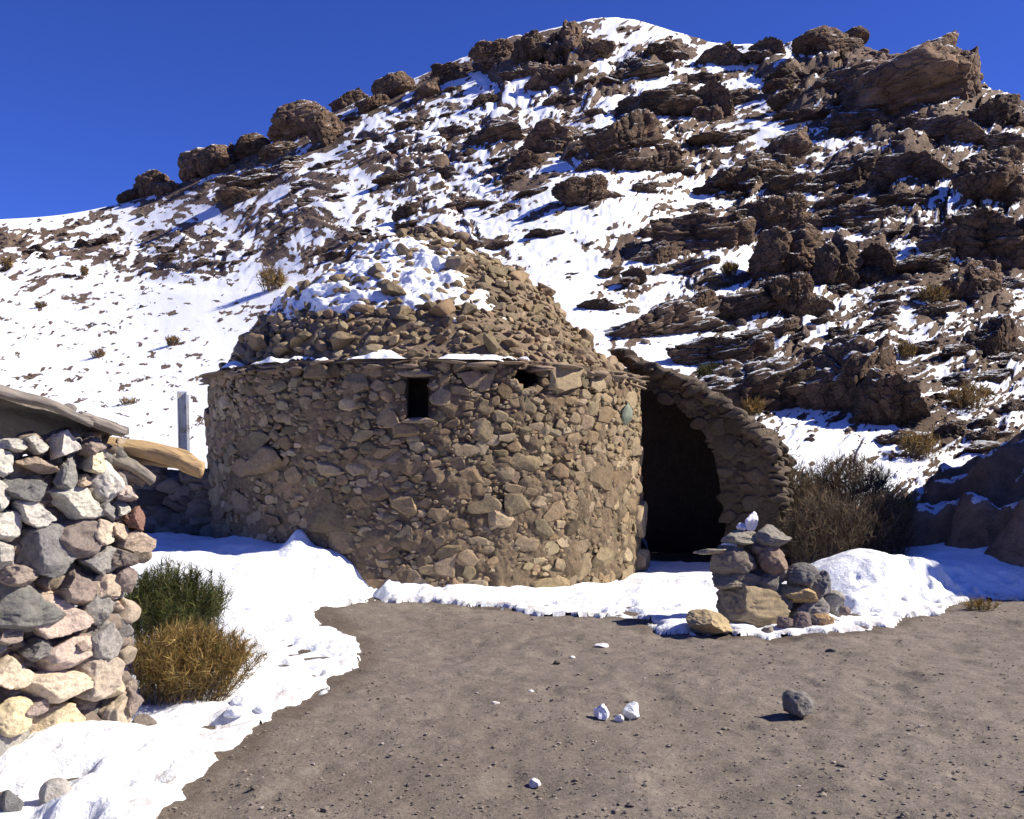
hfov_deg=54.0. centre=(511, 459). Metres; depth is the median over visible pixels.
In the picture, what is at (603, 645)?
stone
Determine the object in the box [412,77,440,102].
boulder
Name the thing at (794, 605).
stone
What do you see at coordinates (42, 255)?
boulder
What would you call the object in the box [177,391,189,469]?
metal post
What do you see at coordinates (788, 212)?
rock outcrop
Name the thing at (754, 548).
stone
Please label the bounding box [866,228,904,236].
boulder
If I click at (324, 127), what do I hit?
rock outcrop
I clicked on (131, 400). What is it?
grass tuft
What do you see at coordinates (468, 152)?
boulder
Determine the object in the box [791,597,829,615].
stone
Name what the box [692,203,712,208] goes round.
boulder
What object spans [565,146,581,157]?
boulder
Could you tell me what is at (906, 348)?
shrub
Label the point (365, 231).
boulder
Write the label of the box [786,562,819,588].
stone
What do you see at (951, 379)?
boulder
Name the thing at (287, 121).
rock outcrop
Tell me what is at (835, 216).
boulder
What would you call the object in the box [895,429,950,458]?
shrub
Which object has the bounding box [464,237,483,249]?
boulder
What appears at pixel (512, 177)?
boulder
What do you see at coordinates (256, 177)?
rock outcrop
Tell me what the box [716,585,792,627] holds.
stone
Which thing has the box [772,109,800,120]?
boulder
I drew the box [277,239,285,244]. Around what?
boulder
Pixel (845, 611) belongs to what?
stone
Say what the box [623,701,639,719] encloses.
stone
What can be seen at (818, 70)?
boulder
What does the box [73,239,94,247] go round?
boulder
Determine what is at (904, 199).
boulder
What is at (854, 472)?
shrub
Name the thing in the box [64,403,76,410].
stone
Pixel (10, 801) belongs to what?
stone
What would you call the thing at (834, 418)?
boulder
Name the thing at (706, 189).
boulder
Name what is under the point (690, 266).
boulder
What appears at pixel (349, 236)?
boulder
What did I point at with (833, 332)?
boulder
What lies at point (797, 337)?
boulder
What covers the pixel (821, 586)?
stone
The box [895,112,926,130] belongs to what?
boulder
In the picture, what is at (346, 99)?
boulder
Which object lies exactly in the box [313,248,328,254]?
boulder
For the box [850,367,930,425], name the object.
rock outcrop
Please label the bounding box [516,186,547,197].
boulder
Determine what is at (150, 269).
boulder
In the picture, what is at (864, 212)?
boulder
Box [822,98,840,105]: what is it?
boulder
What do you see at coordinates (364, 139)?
boulder
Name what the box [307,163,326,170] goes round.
boulder
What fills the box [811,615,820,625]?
stone
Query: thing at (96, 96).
sky
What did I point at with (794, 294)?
rock outcrop
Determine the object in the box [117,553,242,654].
shrub
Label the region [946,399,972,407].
boulder
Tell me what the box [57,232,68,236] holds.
boulder
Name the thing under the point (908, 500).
shrub
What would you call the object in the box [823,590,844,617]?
stone
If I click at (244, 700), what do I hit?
snow clump
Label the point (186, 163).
boulder
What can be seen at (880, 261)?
rock outcrop
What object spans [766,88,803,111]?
boulder
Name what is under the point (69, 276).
boulder
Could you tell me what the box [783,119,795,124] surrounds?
boulder
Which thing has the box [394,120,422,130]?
boulder
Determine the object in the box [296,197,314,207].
boulder
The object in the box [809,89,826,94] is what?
boulder
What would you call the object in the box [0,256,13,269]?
grass tuft
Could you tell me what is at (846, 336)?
boulder
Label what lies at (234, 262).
boulder
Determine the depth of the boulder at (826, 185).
61.68 m
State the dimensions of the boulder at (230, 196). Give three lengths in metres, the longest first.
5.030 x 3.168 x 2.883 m
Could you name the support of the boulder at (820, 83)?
on the hillside
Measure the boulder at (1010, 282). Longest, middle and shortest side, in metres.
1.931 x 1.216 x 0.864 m
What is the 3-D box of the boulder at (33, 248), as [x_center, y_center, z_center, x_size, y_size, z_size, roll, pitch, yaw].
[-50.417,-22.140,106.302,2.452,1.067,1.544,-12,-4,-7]
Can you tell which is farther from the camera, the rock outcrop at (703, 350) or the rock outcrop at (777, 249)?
the rock outcrop at (777, 249)
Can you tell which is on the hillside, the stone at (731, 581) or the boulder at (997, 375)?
the boulder at (997, 375)
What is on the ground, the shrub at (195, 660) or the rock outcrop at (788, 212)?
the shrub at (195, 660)
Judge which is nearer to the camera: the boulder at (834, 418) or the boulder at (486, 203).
the boulder at (834, 418)
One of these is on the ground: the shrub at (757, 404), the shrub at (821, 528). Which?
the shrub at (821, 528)
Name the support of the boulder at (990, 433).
on the hillside
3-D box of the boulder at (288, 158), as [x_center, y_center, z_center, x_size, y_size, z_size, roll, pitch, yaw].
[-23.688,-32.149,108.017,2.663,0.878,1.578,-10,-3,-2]
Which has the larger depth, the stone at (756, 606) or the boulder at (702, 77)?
the boulder at (702, 77)
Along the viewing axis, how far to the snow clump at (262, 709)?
6.21 m
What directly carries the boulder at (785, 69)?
on the hillside
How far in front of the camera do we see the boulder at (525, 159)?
73.91 m
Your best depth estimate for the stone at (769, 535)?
9.87 m
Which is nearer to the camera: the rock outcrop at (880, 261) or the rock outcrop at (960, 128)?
the rock outcrop at (880, 261)
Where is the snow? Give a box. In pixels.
[0,529,1023,818]
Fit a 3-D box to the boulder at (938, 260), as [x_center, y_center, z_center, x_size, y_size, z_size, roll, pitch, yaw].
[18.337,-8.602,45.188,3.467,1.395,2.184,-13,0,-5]
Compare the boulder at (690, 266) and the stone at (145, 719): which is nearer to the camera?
the stone at (145, 719)
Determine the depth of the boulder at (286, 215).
82.05 m
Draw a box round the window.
[397,368,435,423]
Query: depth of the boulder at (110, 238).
106.17 m
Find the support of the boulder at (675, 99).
on the hillside
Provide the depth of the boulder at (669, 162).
68.98 m
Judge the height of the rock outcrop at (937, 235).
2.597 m
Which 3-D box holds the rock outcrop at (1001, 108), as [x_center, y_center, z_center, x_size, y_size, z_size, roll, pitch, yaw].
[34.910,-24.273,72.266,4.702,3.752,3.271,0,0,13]
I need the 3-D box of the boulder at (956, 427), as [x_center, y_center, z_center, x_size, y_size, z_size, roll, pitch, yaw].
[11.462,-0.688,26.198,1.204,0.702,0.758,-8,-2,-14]
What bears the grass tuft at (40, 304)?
on the hillside
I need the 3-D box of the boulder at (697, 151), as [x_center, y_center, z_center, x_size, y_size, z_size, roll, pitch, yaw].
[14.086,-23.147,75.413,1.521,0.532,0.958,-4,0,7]
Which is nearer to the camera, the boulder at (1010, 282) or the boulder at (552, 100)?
the boulder at (1010, 282)
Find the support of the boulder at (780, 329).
on the hillside
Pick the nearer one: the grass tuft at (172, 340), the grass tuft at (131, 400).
the grass tuft at (131, 400)
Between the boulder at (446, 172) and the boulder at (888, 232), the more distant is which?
the boulder at (446, 172)
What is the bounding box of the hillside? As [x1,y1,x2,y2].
[0,17,1023,506]
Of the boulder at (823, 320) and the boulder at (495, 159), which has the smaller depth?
the boulder at (823, 320)
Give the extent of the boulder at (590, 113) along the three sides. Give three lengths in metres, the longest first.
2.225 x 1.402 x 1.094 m
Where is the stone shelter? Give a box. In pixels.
[0,384,204,756]
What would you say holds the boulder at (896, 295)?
on the hillside
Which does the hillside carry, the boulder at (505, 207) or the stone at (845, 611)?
the boulder at (505, 207)
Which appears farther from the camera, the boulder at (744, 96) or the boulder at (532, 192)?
the boulder at (744, 96)
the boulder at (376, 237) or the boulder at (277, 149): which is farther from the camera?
the boulder at (277, 149)
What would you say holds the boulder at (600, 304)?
on the hillside
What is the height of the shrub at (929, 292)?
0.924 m
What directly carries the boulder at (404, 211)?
on the hillside
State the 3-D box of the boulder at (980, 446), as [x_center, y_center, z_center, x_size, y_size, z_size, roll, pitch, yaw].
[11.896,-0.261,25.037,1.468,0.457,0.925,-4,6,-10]
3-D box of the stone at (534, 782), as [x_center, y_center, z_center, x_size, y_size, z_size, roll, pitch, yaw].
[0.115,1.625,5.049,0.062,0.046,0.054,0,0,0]
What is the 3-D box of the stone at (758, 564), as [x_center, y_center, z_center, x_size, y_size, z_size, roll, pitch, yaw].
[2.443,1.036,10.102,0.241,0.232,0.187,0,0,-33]
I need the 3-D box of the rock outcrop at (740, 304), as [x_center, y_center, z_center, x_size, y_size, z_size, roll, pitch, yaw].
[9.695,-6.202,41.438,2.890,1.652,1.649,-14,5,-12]
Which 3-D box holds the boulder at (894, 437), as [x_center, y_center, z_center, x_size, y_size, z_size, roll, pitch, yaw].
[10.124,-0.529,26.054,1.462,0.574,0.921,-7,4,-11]
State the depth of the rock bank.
14.06 m
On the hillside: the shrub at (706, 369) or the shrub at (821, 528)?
the shrub at (706, 369)
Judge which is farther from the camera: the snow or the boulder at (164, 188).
the boulder at (164, 188)
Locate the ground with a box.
[0,552,1023,818]
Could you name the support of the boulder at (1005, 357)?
on the hillside
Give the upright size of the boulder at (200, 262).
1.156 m
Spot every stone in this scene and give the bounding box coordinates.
[0,790,23,811]
[39,777,71,803]
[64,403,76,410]
[133,714,156,725]
[134,552,152,563]
[529,778,540,787]
[593,704,608,720]
[595,643,608,647]
[614,714,623,721]
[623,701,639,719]
[625,802,634,806]
[685,609,732,634]
[693,548,727,554]
[709,545,756,574]
[710,570,760,588]
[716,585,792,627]
[721,530,756,545]
[736,523,745,530]
[743,543,764,553]
[745,511,757,530]
[749,552,759,570]
[752,567,781,592]
[753,524,791,546]
[756,546,787,574]
[761,626,773,632]
[777,616,793,627]
[779,584,818,603]
[780,569,787,582]
[782,689,813,717]
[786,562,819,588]
[788,603,798,618]
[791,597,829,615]
[792,611,811,628]
[811,570,831,597]
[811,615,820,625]
[814,613,834,625]
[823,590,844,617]
[839,606,851,615]
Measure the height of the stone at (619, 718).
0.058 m
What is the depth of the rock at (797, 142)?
69.44 m
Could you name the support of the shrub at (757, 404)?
on the hillside
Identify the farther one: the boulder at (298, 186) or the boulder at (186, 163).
the boulder at (186, 163)
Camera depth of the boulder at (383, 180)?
82.28 m
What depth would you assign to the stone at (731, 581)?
9.84 m
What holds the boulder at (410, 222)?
on the hillside
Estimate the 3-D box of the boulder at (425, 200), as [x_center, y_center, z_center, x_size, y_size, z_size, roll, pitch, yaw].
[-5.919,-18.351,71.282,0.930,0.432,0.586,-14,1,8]
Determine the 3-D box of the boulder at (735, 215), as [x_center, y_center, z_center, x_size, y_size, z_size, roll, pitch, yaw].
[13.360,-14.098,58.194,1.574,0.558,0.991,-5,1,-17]
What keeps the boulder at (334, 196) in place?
on the hillside
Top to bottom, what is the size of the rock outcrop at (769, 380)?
2.740 m
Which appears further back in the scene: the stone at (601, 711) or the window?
the window
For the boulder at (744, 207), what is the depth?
58.77 m
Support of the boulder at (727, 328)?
on the hillside
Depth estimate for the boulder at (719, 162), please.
71.80 m
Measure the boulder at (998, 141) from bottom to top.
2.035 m
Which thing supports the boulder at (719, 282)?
on the hillside
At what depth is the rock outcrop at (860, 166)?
62.40 m
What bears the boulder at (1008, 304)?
on the hillside
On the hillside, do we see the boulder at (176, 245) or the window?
the boulder at (176, 245)
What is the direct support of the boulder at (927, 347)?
on the hillside
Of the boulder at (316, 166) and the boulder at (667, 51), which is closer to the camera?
the boulder at (316, 166)
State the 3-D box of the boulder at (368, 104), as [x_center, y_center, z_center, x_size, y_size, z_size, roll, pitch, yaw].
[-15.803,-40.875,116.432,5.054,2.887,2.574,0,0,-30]
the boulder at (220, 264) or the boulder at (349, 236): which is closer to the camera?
the boulder at (349, 236)
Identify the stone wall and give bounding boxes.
[111,465,212,536]
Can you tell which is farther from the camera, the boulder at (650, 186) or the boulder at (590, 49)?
the boulder at (590, 49)
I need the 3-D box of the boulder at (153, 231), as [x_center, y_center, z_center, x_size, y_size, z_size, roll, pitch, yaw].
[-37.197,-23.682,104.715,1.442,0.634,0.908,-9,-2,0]
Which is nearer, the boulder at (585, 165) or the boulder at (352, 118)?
the boulder at (585, 165)
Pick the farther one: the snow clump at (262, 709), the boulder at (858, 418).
the boulder at (858, 418)
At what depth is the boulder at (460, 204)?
69.24 m
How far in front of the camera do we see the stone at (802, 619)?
9.41 m
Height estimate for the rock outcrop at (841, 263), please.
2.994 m
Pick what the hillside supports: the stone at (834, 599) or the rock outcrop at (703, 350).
the rock outcrop at (703, 350)
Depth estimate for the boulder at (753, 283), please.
45.51 m
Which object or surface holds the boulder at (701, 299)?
on the hillside
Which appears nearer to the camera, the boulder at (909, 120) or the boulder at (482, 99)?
the boulder at (909, 120)
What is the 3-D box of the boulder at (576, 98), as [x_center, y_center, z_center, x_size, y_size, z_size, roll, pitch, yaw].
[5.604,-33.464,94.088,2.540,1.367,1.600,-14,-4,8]
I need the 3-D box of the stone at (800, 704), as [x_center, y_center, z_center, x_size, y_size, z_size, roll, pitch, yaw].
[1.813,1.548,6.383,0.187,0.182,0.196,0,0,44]
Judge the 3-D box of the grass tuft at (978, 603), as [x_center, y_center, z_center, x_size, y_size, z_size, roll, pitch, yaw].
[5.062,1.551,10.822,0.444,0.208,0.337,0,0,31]
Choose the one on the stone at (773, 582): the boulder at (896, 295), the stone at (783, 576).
the stone at (783, 576)
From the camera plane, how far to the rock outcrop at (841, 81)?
80.37 m
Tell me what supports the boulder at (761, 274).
on the hillside
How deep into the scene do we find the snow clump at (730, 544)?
9.90 m
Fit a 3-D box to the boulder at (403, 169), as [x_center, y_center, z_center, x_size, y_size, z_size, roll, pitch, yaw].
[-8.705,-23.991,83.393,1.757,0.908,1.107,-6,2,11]
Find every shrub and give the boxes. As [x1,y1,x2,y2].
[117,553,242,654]
[124,614,276,706]
[254,261,289,291]
[691,361,718,379]
[740,394,766,415]
[774,486,891,563]
[784,449,838,558]
[795,446,911,509]
[836,488,923,555]
[863,487,927,520]
[892,339,921,359]
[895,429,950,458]
[915,283,951,302]
[940,377,996,410]
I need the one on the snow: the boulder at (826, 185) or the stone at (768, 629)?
the stone at (768, 629)
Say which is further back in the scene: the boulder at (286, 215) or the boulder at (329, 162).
the boulder at (329, 162)
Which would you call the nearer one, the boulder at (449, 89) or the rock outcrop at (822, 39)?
the rock outcrop at (822, 39)
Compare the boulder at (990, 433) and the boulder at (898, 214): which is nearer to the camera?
the boulder at (990, 433)
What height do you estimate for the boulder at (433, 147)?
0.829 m
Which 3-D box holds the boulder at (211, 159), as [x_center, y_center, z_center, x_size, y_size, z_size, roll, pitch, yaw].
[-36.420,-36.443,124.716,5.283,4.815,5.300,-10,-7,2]
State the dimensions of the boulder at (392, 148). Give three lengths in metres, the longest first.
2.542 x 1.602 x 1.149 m
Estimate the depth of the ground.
6.13 m
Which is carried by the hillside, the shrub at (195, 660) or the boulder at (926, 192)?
the boulder at (926, 192)
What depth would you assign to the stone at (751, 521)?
9.93 m
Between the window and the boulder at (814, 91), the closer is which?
the window
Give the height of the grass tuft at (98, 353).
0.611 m
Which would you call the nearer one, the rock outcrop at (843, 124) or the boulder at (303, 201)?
the rock outcrop at (843, 124)
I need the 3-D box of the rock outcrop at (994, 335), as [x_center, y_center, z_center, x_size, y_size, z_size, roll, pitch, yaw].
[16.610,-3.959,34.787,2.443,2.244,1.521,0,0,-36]
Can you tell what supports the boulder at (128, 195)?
on the hillside
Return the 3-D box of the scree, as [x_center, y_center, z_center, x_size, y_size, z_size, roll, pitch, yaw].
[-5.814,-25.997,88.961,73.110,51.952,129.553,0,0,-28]
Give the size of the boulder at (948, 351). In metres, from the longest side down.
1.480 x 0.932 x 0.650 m
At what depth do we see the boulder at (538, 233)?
57.09 m
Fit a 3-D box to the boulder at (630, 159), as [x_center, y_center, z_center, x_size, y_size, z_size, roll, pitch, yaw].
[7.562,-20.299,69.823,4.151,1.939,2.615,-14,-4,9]
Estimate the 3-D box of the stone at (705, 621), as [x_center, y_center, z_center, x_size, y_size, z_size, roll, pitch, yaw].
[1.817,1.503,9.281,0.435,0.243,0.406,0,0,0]
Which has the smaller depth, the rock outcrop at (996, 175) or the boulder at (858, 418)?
the boulder at (858, 418)
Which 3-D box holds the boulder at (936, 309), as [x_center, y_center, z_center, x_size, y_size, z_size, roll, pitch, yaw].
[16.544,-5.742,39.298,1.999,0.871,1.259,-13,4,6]
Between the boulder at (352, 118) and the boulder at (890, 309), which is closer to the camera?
the boulder at (890, 309)
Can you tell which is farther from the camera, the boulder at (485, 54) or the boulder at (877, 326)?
the boulder at (485, 54)
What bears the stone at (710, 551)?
on the stone at (731, 559)
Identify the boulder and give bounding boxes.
[22,244,44,253]
[36,253,51,258]
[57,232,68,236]
[62,274,76,277]
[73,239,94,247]
[95,233,118,244]
[105,253,124,260]
[116,188,138,203]
[132,169,178,198]
[145,267,155,272]
[148,229,160,233]
[154,181,178,195]
[157,253,176,262]
[166,249,176,253]
[173,242,183,248]
[177,147,205,181]
[192,257,213,267]
[195,144,237,176]
[215,249,231,254]
[216,185,264,206]
[216,261,230,267]
[229,143,236,158]
[230,260,241,264]
[234,132,270,160]
[241,249,258,256]
[258,141,300,160]
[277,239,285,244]
[279,155,302,162]
[282,212,294,218]
[289,182,312,190]
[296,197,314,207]
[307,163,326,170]
[308,147,319,150]
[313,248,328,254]
[323,160,338,165]
[323,250,344,261]
[328,87,368,112]
[329,194,347,198]
[341,233,361,241]
[344,250,358,260]
[345,116,360,120]
[353,137,370,144]
[354,93,389,113]
[358,228,371,235]
[369,235,392,240]
[371,71,415,97]
[371,172,407,186]
[383,142,409,153]
[391,202,421,221]
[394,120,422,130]
[394,219,419,229]
[397,165,413,172]
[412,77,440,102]
[422,197,433,202]
[429,144,442,150]
[430,61,468,83]
[434,166,460,179]
[437,125,474,139]
[438,112,455,117]
[443,85,460,92]
[443,197,484,211]
[451,119,524,149]
[462,148,477,156]
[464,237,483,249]
[468,38,513,69]
[472,93,498,106]
[479,200,498,209]
[484,239,513,249]
[488,155,509,162]
[490,203,520,216]
[497,61,538,81]
[502,171,526,184]
[508,150,547,172]
[510,29,549,65]
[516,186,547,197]
[523,64,585,90]
[523,228,565,238]
[542,94,568,105]
[558,94,584,102]
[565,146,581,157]
[574,77,596,87]
[574,159,603,171]
[576,35,616,61]
[576,298,618,310]
[584,108,607,117]
[598,266,624,277]
[599,57,669,83]
[599,149,645,170]
[608,83,707,115]
[619,267,646,285]
[630,181,660,193]
[631,240,682,264]
[633,150,697,175]
[637,227,651,237]
[643,41,689,61]
[671,255,720,274]
[684,289,718,308]
[685,128,757,147]
[687,72,722,83]
[690,148,709,153]
[692,184,719,194]
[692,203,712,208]
[693,277,730,285]
[695,41,749,65]
[709,160,725,165]
[709,325,738,331]
[726,192,749,198]
[728,211,747,220]
[731,87,761,105]
[733,327,768,338]
[735,203,749,210]
[742,36,786,63]
[747,279,763,286]
[751,271,770,279]
[755,224,760,230]
[760,172,821,195]
[761,74,794,93]
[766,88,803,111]
[768,317,801,337]
[769,62,799,78]
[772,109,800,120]
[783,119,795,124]
[787,331,810,343]
[792,106,839,122]
[795,71,808,80]
[805,181,836,194]
[809,66,829,74]
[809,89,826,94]
[810,315,839,324]
[811,79,831,88]
[811,194,854,208]
[818,204,854,226]
[821,161,835,173]
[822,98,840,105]
[825,415,842,421]
[826,284,849,294]
[828,326,850,337]
[832,334,853,339]
[836,181,862,192]
[838,204,897,227]
[844,26,869,44]
[847,226,861,233]
[848,412,870,423]
[851,180,890,194]
[857,320,892,334]
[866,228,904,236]
[870,192,926,206]
[871,290,904,300]
[871,305,898,317]
[873,429,929,444]
[876,301,897,307]
[887,210,907,218]
[891,134,906,144]
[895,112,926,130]
[896,247,955,273]
[903,339,938,354]
[905,224,927,238]
[910,292,952,301]
[912,301,961,316]
[913,187,939,197]
[931,420,972,440]
[933,393,948,400]
[935,371,973,386]
[938,344,976,359]
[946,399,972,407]
[963,440,1001,453]
[964,426,1013,440]
[966,417,996,429]
[973,368,1013,382]
[982,132,1023,152]
[983,352,1023,367]
[993,302,1013,308]
[1000,399,1023,413]
[1002,276,1023,287]
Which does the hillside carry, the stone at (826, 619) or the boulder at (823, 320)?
the boulder at (823, 320)
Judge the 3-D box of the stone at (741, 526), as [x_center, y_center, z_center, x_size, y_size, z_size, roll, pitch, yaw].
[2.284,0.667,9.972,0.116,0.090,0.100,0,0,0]
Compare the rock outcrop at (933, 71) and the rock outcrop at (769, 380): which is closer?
the rock outcrop at (769, 380)
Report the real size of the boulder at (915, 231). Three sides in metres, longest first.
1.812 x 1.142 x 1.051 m
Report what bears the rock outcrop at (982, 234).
on the hillside
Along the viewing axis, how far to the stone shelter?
5.55 m
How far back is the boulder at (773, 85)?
86.20 m
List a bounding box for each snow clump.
[223,706,245,717]
[230,693,256,707]
[254,704,269,713]
[721,542,736,546]
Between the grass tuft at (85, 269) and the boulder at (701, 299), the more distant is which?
the grass tuft at (85, 269)
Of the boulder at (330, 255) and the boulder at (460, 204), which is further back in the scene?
the boulder at (460, 204)
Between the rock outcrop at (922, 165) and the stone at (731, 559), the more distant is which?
the rock outcrop at (922, 165)
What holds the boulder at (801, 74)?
on the hillside
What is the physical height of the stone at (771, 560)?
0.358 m
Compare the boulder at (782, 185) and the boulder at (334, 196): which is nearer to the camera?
the boulder at (782, 185)
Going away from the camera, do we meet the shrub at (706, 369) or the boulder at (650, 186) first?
the shrub at (706, 369)
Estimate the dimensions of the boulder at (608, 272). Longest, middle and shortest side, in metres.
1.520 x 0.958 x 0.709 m
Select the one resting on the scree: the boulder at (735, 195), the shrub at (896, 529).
the boulder at (735, 195)
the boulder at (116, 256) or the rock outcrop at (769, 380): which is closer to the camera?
the rock outcrop at (769, 380)
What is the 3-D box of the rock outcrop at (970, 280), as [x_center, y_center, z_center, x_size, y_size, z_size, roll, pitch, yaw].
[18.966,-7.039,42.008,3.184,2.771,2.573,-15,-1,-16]
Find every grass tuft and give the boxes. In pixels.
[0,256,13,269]
[34,300,46,307]
[79,263,89,275]
[89,348,105,357]
[119,396,139,404]
[164,334,179,345]
[719,260,739,275]
[962,595,1002,610]
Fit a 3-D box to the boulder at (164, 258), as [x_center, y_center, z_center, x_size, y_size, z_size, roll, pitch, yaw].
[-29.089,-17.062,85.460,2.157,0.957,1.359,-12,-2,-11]
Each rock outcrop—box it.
[208,160,307,193]
[267,100,328,142]
[304,108,345,145]
[518,118,583,153]
[543,19,584,65]
[551,173,624,205]
[580,109,680,159]
[603,299,726,338]
[649,212,756,254]
[665,331,774,366]
[690,79,734,121]
[700,356,815,415]
[704,151,796,192]
[717,286,776,320]
[746,191,825,231]
[748,223,825,275]
[758,271,835,317]
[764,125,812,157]
[785,334,904,413]
[791,25,863,57]
[811,239,863,289]
[818,147,892,184]
[825,58,884,94]
[826,109,891,137]
[837,30,972,115]
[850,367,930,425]
[857,243,898,284]
[869,150,956,186]
[910,114,986,144]
[914,222,956,255]
[935,257,1003,303]
[944,206,1023,270]
[949,145,1023,208]
[959,46,983,99]
[962,313,1023,357]
[967,93,1023,127]
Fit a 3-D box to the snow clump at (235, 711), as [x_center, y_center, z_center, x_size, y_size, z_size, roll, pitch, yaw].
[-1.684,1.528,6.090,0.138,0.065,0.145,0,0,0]
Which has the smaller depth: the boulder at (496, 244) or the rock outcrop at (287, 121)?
the boulder at (496, 244)
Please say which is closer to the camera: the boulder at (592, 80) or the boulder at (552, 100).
the boulder at (552, 100)
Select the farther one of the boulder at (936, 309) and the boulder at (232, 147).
the boulder at (232, 147)
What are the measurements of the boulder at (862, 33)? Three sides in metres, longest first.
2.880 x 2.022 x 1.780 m
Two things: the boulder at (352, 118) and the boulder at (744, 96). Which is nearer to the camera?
the boulder at (744, 96)
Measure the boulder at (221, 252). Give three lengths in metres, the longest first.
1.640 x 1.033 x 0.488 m
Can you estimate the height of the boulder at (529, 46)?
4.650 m
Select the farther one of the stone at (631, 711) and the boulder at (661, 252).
the boulder at (661, 252)
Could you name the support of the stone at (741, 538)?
on the stone at (731, 559)
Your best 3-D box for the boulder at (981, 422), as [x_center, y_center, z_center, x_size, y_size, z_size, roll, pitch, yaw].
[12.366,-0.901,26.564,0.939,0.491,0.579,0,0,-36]
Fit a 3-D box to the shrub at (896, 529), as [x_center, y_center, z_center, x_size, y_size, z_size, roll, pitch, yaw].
[4.979,0.899,13.870,1.378,1.145,1.298,0,0,0]
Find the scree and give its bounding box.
[0,26,1023,452]
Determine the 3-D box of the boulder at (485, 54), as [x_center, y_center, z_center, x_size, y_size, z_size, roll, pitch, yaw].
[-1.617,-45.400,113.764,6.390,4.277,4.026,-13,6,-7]
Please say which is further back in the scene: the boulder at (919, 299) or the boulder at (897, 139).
the boulder at (897, 139)
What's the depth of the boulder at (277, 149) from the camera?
114.35 m
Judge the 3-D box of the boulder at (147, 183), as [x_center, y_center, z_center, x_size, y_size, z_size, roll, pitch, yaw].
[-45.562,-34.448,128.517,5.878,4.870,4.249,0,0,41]
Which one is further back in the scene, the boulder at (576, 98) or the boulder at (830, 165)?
the boulder at (576, 98)
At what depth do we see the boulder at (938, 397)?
29.60 m
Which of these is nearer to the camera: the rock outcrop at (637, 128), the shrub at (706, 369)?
the shrub at (706, 369)
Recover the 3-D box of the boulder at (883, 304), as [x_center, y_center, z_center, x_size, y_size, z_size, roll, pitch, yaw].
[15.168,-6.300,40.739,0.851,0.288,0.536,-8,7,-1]
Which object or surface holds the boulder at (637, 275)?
on the hillside
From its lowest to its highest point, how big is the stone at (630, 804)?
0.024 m
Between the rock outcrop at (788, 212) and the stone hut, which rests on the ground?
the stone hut
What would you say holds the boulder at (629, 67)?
on the hillside
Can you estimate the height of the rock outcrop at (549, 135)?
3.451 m
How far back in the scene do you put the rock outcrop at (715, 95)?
84.05 m
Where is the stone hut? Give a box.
[199,221,797,588]
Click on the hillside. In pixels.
(62, 365)
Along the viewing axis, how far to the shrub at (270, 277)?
62.30 m
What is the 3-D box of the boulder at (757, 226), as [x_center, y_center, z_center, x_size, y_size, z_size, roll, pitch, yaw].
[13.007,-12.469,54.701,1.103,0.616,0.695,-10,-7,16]
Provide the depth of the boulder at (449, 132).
92.33 m
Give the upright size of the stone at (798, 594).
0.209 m
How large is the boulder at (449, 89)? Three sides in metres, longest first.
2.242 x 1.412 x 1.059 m
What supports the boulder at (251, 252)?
on the hillside
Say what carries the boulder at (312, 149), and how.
on the hillside
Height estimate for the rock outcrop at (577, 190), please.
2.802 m
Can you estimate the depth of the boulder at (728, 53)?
99.90 m
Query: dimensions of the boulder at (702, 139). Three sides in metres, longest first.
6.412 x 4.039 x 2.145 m
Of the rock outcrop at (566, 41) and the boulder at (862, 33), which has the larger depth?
the rock outcrop at (566, 41)
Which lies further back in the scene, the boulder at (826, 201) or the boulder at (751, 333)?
the boulder at (826, 201)
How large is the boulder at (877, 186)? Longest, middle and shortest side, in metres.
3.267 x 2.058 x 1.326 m
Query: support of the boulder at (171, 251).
on the hillside
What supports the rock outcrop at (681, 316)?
on the hillside
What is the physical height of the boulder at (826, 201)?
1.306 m
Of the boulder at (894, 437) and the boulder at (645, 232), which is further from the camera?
the boulder at (645, 232)
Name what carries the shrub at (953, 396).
on the hillside
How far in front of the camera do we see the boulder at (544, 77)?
99.88 m
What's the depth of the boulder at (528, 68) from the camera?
105.20 m
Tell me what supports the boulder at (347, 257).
on the hillside
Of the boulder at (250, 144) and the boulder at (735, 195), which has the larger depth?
the boulder at (250, 144)
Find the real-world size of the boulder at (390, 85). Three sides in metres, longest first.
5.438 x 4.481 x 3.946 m
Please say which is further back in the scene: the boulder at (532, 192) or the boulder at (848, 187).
the boulder at (532, 192)
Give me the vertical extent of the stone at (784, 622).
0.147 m
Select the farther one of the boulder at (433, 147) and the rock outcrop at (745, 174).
the boulder at (433, 147)
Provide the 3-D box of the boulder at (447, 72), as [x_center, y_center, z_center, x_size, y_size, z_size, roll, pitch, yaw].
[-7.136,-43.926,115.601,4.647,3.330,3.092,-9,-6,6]
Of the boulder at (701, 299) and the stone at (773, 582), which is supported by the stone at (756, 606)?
the stone at (773, 582)
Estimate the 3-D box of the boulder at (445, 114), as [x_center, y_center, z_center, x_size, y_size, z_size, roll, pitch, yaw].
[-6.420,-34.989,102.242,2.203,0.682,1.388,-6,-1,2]
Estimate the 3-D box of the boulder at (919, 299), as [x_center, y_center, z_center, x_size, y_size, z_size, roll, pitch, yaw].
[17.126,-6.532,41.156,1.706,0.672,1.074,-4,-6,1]
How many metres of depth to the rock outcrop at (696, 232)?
52.21 m
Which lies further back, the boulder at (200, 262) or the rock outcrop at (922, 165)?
the boulder at (200, 262)
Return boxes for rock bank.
[900,429,1023,566]
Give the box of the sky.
[0,0,1023,218]

